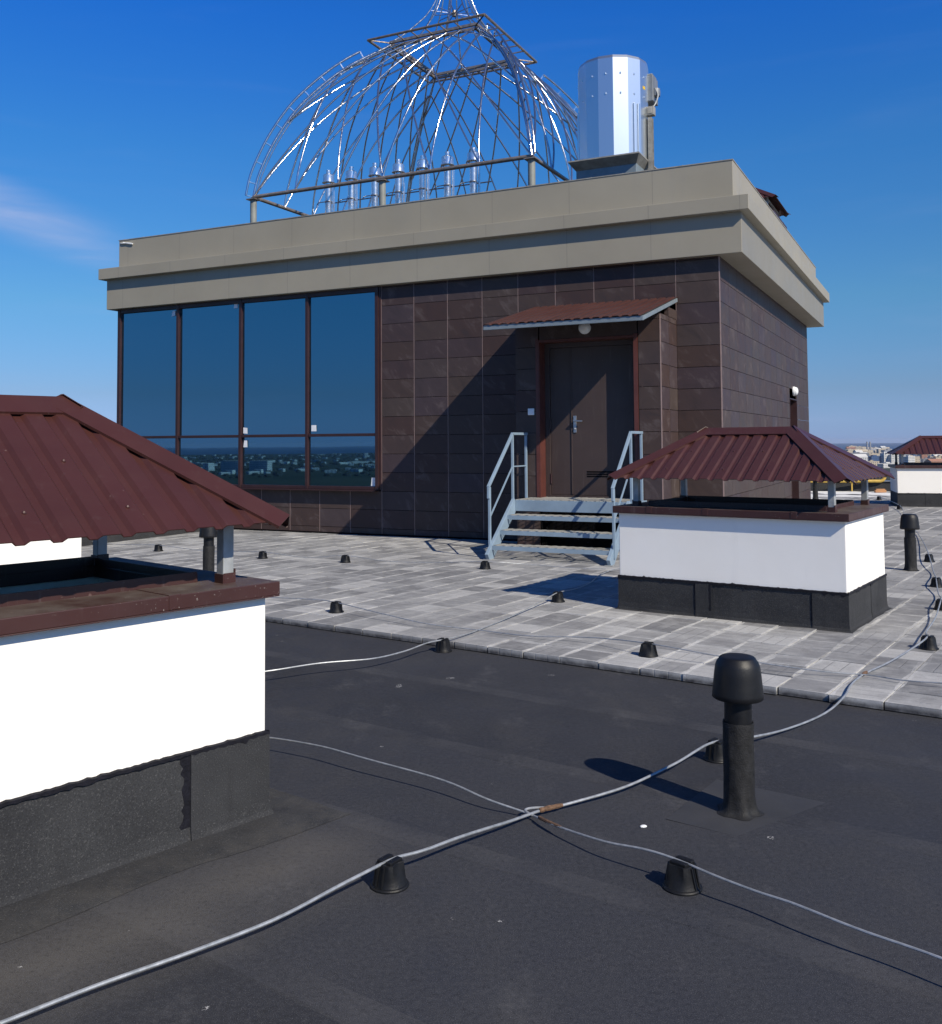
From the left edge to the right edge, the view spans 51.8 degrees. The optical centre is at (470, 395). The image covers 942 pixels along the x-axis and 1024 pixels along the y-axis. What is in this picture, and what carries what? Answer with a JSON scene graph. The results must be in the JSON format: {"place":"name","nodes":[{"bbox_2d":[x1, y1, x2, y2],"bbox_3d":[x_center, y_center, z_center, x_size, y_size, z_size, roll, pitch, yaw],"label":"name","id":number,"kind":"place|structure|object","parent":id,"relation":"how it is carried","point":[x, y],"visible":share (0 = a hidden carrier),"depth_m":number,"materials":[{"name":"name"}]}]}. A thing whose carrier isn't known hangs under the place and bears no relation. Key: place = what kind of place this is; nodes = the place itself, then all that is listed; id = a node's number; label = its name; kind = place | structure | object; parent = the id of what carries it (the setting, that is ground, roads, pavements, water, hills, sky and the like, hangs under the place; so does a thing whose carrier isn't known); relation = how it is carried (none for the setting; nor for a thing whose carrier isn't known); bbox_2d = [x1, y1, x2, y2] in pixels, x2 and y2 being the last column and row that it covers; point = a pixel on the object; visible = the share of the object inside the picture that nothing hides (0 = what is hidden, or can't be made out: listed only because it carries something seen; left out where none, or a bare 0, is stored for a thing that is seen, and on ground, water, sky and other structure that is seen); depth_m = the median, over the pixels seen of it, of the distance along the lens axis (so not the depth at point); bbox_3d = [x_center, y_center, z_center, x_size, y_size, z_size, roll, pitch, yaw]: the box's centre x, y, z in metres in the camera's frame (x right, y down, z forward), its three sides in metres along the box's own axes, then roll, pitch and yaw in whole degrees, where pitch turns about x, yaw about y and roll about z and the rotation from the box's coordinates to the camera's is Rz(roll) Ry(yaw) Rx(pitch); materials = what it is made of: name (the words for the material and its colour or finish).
{"place":"outdoors","nodes":[
{"label":"outdoors","id":0,"kind":"place"},
{"bbox_2d":[0,0,941,442],"label":"sky","id":1,"kind":"structure","parent":0,"point":[120,119],"materials":[{"name":"blue"}]},
{"bbox_2d":[853,454,867,460],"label":"city building","id":2,"kind":"structure","parent":0,"point":[864,456],"depth_m":1608.42,"materials":[{"name":"white concrete"}]},
{"bbox_2d":[853,449,868,452],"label":"city building","id":3,"kind":"structure","parent":0,"point":[865,450],"depth_m":2428.55,"materials":[{"name":"beige concrete"}]},
{"bbox_2d":[831,443,903,449],"bbox_3d":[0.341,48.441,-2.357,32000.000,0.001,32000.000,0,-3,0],"label":"sea","id":4,"kind":"structure","parent":0,"point":[877,445],"depth_m":10164.38,"materials":[{"name":"liquid"}]},
{"bbox_2d":[868,460,878,465],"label":"city building","id":5,"kind":"structure","parent":0,"point":[873,462],"depth_m":1667.60,"materials":[{"name":"beige concrete"}]},
{"bbox_2d":[869,468,889,481],"bbox_3d":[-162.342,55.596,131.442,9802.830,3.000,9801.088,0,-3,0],"label":"ground","id":6,"kind":"structure","parent":0,"point":[888,470],"depth_m":1174.21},
{"bbox_2d":[0,621,941,1023],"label":"roof deck","id":7,"kind":"structure","parent":6,"relation":"on","point":[530,921],"depth_m":3.34,"materials":[{"name":"black asphalt"}]},
{"bbox_2d":[81,528,199,545],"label":"roof parapet","id":8,"kind":"structure","parent":7,"relation":"on","point":[85,541],"depth_m":14.93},
{"bbox_2d":[0,394,350,943],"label":"ventilation box","id":9,"kind":"object","parent":7,"relation":"on","point":[134,744],"visible":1,"depth_m":3.57,"materials":[{"name":"white paint"}]},
{"bbox_2d":[370,853,408,893],"bbox_3d":[-0.277,1.619,3.300,0.133,0.091,0.133,-2,-3,36],"label":"wire holder","id":10,"kind":"object","parent":7,"relation":"on","point":[389,877],"visible":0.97,"depth_m":3.26,"materials":[{"name":"black plastic"}]},
{"bbox_2d":[434,637,451,652],"bbox_3d":[-0.202,1.799,7.006,0.133,0.091,0.133,-2,-3,30],"label":"wire holder","id":11,"kind":"object","parent":7,"relation":"on","point":[443,645],"visible":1,"depth_m":6.96,"materials":[{"name":"black plastic"}]},
{"bbox_2d":[0,496,941,1023],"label":"lightning wire","id":12,"kind":"object","parent":7,"relation":"on","point":[172,958],"visible":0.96,"depth_m":3.26,"materials":[{"name":"grey metal"}]},
{"bbox_2d":[270,737,941,959],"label":"lightning wire","id":13,"kind":"object","parent":7,"relation":"on","point":[547,821],"visible":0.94,"depth_m":3.38,"materials":[{"name":"grey metal"}]},
{"bbox_2d":[662,855,702,896],"bbox_3d":[0.711,1.610,3.270,0.133,0.091,0.133,-3,-4,43],"label":"wire holder","id":14,"kind":"object","parent":7,"relation":"on","point":[681,878],"visible":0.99,"depth_m":3.23,"materials":[{"name":"black plastic"}]},
{"bbox_2d":[703,737,722,763],"bbox_3d":[1.162,1.671,4.584,0.133,0.091,0.133,-3,-4,41],"label":"wire holder","id":15,"kind":"object","parent":7,"relation":"on","point":[714,753],"visible":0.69,"depth_m":4.54,"materials":[{"name":"black plastic"}]},
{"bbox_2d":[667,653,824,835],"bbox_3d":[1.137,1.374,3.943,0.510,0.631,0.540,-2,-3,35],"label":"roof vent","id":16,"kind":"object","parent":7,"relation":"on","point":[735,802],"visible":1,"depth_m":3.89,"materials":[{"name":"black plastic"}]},
{"bbox_2d":[640,491,941,708],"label":"paving bed","id":17,"kind":"object","parent":7,"relation":"on","point":[873,494],"visible":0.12,"depth_m":25.96,"materials":[{"name":"grey concrete"}]},
{"bbox_2d":[98,159,829,549],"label":"penthouse building","id":18,"kind":"structure","parent":17,"relation":"on","point":[356,371],"depth_m":15.02,"materials":[{"name":"tile"}]},
{"bbox_2d":[117,286,384,491],"bbox_3d":[-3.964,-0.044,16.642,5.656,3.269,0.240,-2,-3,26],"label":"window","id":19,"kind":"structure","parent":18,"relation":"in","point":[278,391],"depth_m":16.43,"materials":[{"name":"blue glass"}]},
{"bbox_2d":[322,170,334,212],"bbox_3d":[-2.723,-3.329,18.545,0.244,1.975,0.244,-2,-3,26],"label":"flue pipe","id":20,"kind":"object","parent":18,"relation":"on","point":[328,177],"visible":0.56,"depth_m":18.52,"materials":[{"name":"metal"}]},
{"bbox_2d":[345,166,357,209],"bbox_3d":[-2.258,-3.343,18.318,0.244,1.975,0.244,-2,-3,26],"label":"flue pipe","id":21,"kind":"object","parent":18,"relation":"on","point":[351,174],"visible":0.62,"depth_m":18.29,"materials":[{"name":"metal"}]},
{"bbox_2d":[368,163,380,205],"bbox_3d":[-1.791,-3.358,18.089,0.244,1.975,0.244,-2,-3,26],"label":"flue pipe","id":22,"kind":"object","parent":18,"relation":"on","point":[374,170],"visible":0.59,"depth_m":18.05,"materials":[{"name":"metal"}]},
{"bbox_2d":[392,159,404,202],"bbox_3d":[-1.333,-3.372,17.865,0.244,1.975,0.244,-2,-3,26],"label":"flue pipe","id":23,"kind":"object","parent":18,"relation":"on","point":[398,166],"visible":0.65,"depth_m":17.84,"materials":[{"name":"metal"}]},
{"bbox_2d":[317,181,491,204],"bbox_3d":[-1.356,-3.740,17.921,3.741,0.029,0.212,-2,-3,26],"label":"tie rod","id":24,"kind":"object","parent":23,"relation":"attached to","point":[435,188],"visible":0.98,"depth_m":17.83,"materials":[{"name":"metal"}]},
{"bbox_2d":[245,0,577,222],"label":"dome frame","id":25,"kind":"object","parent":18,"relation":"on","point":[512,62],"visible":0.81,"depth_m":18.89,"materials":[{"name":"silver metal"}]},
{"bbox_2d":[416,155,429,199],"bbox_3d":[-0.876,-3.386,17.641,0.244,1.975,0.244,-2,-3,26],"label":"flue pipe","id":26,"kind":"object","parent":18,"relation":"on","point":[421,163],"visible":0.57,"depth_m":17.61,"materials":[{"name":"metal"}]},
{"bbox_2d":[441,151,454,196],"bbox_3d":[-0.418,-3.400,17.417,0.244,1.975,0.244,-2,-3,26],"label":"flue pipe","id":27,"kind":"object","parent":18,"relation":"on","point":[446,159],"visible":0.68,"depth_m":17.39,"materials":[{"name":"metal"}]},
{"bbox_2d":[466,147,479,192],"bbox_3d":[0.046,-3.414,17.190,0.244,1.975,0.244,-2,-3,26],"label":"flue pipe","id":28,"kind":"object","parent":18,"relation":"on","point":[471,158],"visible":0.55,"depth_m":17.16,"materials":[{"name":"metal"}]},
{"bbox_2d":[528,408,533,414],"bbox_3d":[0.823,0.222,13.318,0.090,0.090,0.026,-2,-3,26],"label":"card reader","id":29,"kind":"object","parent":18,"relation":"attached to","point":[530,411],"visible":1,"depth_m":13.31,"materials":[{"name":"white plastic"}]},
{"bbox_2d":[483,297,677,329],"bbox_3d":[1.500,-1.111,13.025,2.143,0.521,1.764,-2,-3,26],"label":"door canopy","id":30,"kind":"object","parent":18,"relation":"attached to","point":[609,309],"visible":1,"depth_m":12.65,"materials":[{"name":"brown metal"}]},
{"bbox_2d":[578,324,590,333],"bbox_3d":[1.509,-0.910,12.993,0.170,0.170,0.096,-2,-3,26],"label":"wall lamp","id":31,"kind":"object","parent":18,"relation":"attached to","point":[584,328],"visible":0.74,"depth_m":12.96,"materials":[{"name":"white glass"}]},
{"bbox_2d":[570,344,633,495],"bbox_3d":[1.761,0.337,13.085,0.879,2.017,0.109,-2,-3,26],"label":"door","id":32,"kind":"structure","parent":18,"relation":"in","point":[601,377],"depth_m":13.10,"materials":[{"name":"paint"}]},
{"bbox_2d":[568,54,659,178],"bbox_3d":[2.402,-3.944,15.800,1.325,2.865,1.175,-2,-3,26],"label":"roof fan","id":33,"kind":"object","parent":18,"relation":"on","point":[618,95],"visible":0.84,"depth_m":15.38},
{"bbox_2d":[755,187,790,228],"bbox_3d":[5.908,-3.363,20.609,1.484,2.119,1.948,-2,-3,26],"label":"ventilation box","id":34,"kind":"object","parent":18,"relation":"on","point":[773,202],"visible":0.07,"depth_m":20.25,"materials":[{"name":"white paint"}]},
{"bbox_2d":[793,386,797,395],"bbox_3d":[6.392,-0.086,19.108,0.096,0.190,0.190,-2,-3,26],"label":"wall lamp","id":35,"kind":"object","parent":18,"relation":"attached to","point":[795,390],"visible":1,"depth_m":19.05,"materials":[{"name":"white glass"}]},
{"bbox_2d":[81,496,941,717],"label":"paving","id":36,"kind":"structure","parent":17,"relation":"on","point":[458,592],"depth_m":8.28,"materials":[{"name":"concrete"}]},
{"bbox_2d":[0,538,80,564],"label":"ventilation box","id":37,"kind":"object","parent":36,"relation":"on","point":[33,551],"visible":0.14,"depth_m":9.67,"materials":[{"name":"white paint"}]},
{"bbox_2d":[154,544,162,551],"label":"wire holder","id":38,"kind":"object","parent":36,"relation":"on","point":[157,547],"visible":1,"depth_m":13.24,"materials":[{"name":"black plastic"}]},
{"bbox_2d":[199,527,216,571],"bbox_3d":[-2.818,1.664,10.432,0.205,0.622,0.205,1,-3,-23],"label":"roof vent","id":39,"kind":"object","parent":36,"relation":"on","point":[209,535],"visible":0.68,"depth_m":10.38,"materials":[{"name":"black plastic"}]},
{"bbox_2d":[257,551,267,558],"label":"wire holder","id":40,"kind":"object","parent":36,"relation":"on","point":[262,555],"visible":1,"depth_m":12.32,"materials":[{"name":"black plastic"}]},
{"bbox_2d":[329,601,343,613],"bbox_3d":[-1.162,1.822,8.372,0.133,0.091,0.133,-3,-3,37],"label":"wire holder","id":41,"kind":"object","parent":36,"relation":"on","point":[335,607],"visible":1,"depth_m":8.33,"materials":[{"name":"black plastic"}]},
{"bbox_2d":[340,555,350,562],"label":"wire holder","id":42,"kind":"object","parent":36,"relation":"on","point":[345,558],"visible":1,"depth_m":11.83,"materials":[{"name":"black plastic"}]},
{"bbox_2d":[92,541,602,568],"bbox_3d":[-2.132,2.018,12.368,7.828,0.071,0.470,-2,-3,25],"label":"lightning wire","id":43,"kind":"object","parent":36,"relation":"on","point":[365,558],"visible":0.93,"depth_m":11.70,"materials":[{"name":"grey metal"}]},
{"bbox_2d":[265,568,619,671],"bbox_3d":[0.171,1.808,8.277,1.092,0.085,6.462,-3,-4,39],"label":"lightning wire","id":44,"kind":"object","parent":36,"relation":"on","point":[430,641],"visible":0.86,"depth_m":6.77,"materials":[{"name":"grey metal"}]},
{"bbox_2d":[479,561,490,569],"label":"wire holder","id":45,"kind":"object","parent":36,"relation":"on","point":[484,565],"visible":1,"depth_m":11.13,"materials":[{"name":"black plastic"}]},
{"bbox_2d":[551,591,564,602],"bbox_3d":[0.790,1.831,8.841,0.133,0.091,0.133,-2,-3,30],"label":"wire holder","id":46,"kind":"object","parent":36,"relation":"on","point":[558,597],"visible":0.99,"depth_m":8.80,"materials":[{"name":"black plastic"}]},
{"bbox_2d":[483,431,646,565],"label":"entrance stairs","id":47,"kind":"structure","parent":36,"relation":"on","point":[573,504],"depth_m":12.25,"materials":[{"name":"grey metal"}]},
{"bbox_2d":[269,597,941,683],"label":"lightning wire","id":48,"kind":"object","parent":36,"relation":"on","point":[622,640],"visible":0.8,"depth_m":6.81,"materials":[{"name":"grey metal"}]},
{"bbox_2d":[638,641,657,657],"bbox_3d":[1.202,1.718,6.584,0.133,0.091,0.133,-2,-3,23],"label":"wire holder","id":49,"kind":"object","parent":36,"relation":"on","point":[648,649],"visible":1,"depth_m":6.55,"materials":[{"name":"black plastic"}]},
{"bbox_2d":[607,425,894,633],"bbox_3d":[2.436,1.057,8.457,2.103,1.586,1.550,-2,-3,35],"label":"ventilation box","id":50,"kind":"object","parent":36,"relation":"on","point":[818,564],"visible":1,"depth_m":7.96,"materials":[{"name":"white paint"}]},
{"bbox_2d":[812,481,818,498],"bbox_3d":[8.463,2.239,23.869,0.205,0.622,0.205,-1,-3,14],"label":"roof vent","id":51,"kind":"object","parent":36,"relation":"on","point":[815,490],"visible":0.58,"depth_m":23.82,"materials":[{"name":"black plastic"}]},
{"bbox_2d":[900,514,919,570],"bbox_3d":[4.883,1.628,10.794,0.205,0.622,0.205,-2,-3,33],"label":"roof vent","id":52,"kind":"object","parent":36,"relation":"on","point":[909,524],"visible":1,"depth_m":10.74,"materials":[{"name":"black plastic"}]},
{"bbox_2d":[885,435,941,506],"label":"ventilation box","id":53,"kind":"object","parent":36,"relation":"on","point":[915,484],"visible":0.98,"depth_m":21.10,"materials":[{"name":"white paint"}]},
{"bbox_2d":[918,634,938,650],"bbox_3d":[3.177,1.712,6.744,0.133,0.091,0.133,2,-4,-43],"label":"wire holder","id":54,"kind":"object","parent":36,"relation":"on","point":[929,643],"visible":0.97,"depth_m":6.70,"materials":[{"name":"black plastic"}]},
{"bbox_2d":[923,554,934,561],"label":"wire holder","id":55,"kind":"object","parent":36,"relation":"on","point":[926,559],"visible":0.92,"depth_m":11.50,"materials":[{"name":"black plastic"}]},
{"bbox_2d":[929,577,941,587],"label":"wire holder","id":56,"kind":"object","parent":36,"relation":"on","point":[933,582],"visible":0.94,"depth_m":9.54,"materials":[{"name":"black plastic"}]},
{"bbox_2d":[933,598,941,610],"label":"wire holder","id":57,"kind":"object","parent":36,"relation":"on","point":[937,601],"visible":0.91,"depth_m":8.26,"materials":[{"name":"black plastic"}]},
{"bbox_2d":[874,489,885,492],"bbox_3d":[11.319,2.628,26.850,0.300,0.098,0.100,0,-3,0],"label":"timber pallet","id":58,"kind":"object","parent":17,"relation":"on","point":[879,490],"visible":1,"depth_m":26.80,"materials":[{"name":"orange wood"}]},
{"bbox_2d":[810,480,890,490],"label":"roof parapet","id":59,"kind":"structure","parent":7,"relation":"on","point":[857,487],"depth_m":27.74,"materials":[{"name":"concrete"}]},
{"bbox_2d":[810,477,885,490],"bbox_3d":[9.659,2.482,27.766,4.244,0.505,0.090,-1,-3,8],"label":"gas pipe","id":60,"kind":"object","parent":59,"relation":"attached to","point":[883,479],"visible":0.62,"depth_m":27.53,"materials":[{"name":"yellow metal"}]},
{"bbox_2d":[868,455,880,462],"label":"city building","id":61,"kind":"structure","parent":6,"relation":"on","point":[874,457],"depth_m":1736.49,"materials":[{"name":"blue glass"}]},
{"bbox_2d":[880,452,888,462],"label":"city building","id":62,"kind":"structure","parent":6,"relation":"on","point":[884,456],"depth_m":1731.34,"materials":[{"name":"white concrete"}]},
{"bbox_2d":[877,462,898,467],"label":"city building","id":63,"kind":"structure","parent":0,"point":[883,465],"depth_m":1612.16,"materials":[{"name":"white concrete"}]},
{"bbox_2d":[888,454,898,462],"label":"city building","id":64,"kind":"structure","parent":0,"point":[891,458],"depth_m":1724.42,"materials":[{"name":"white concrete"}]},
{"bbox_2d":[904,455,914,461],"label":"city building","id":65,"kind":"structure","parent":0,"point":[908,458],"depth_m":1676.51,"materials":[{"name":"white concrete"}]},
{"bbox_2d":[910,455,919,461],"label":"city building","id":66,"kind":"structure","parent":0,"point":[917,458],"depth_m":1753.27,"materials":[{"name":"beige concrete"}]},
{"bbox_2d":[917,454,927,458],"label":"city building","id":67,"kind":"structure","parent":0,"point":[923,456],"depth_m":1939.54,"materials":[{"name":"beige brick"}]},
{"bbox_2d":[924,459,941,461],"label":"city building","id":68,"kind":"structure","parent":0,"point":[933,460],"depth_m":1596.17,"materials":[{"name":"red brick"}]}
]}

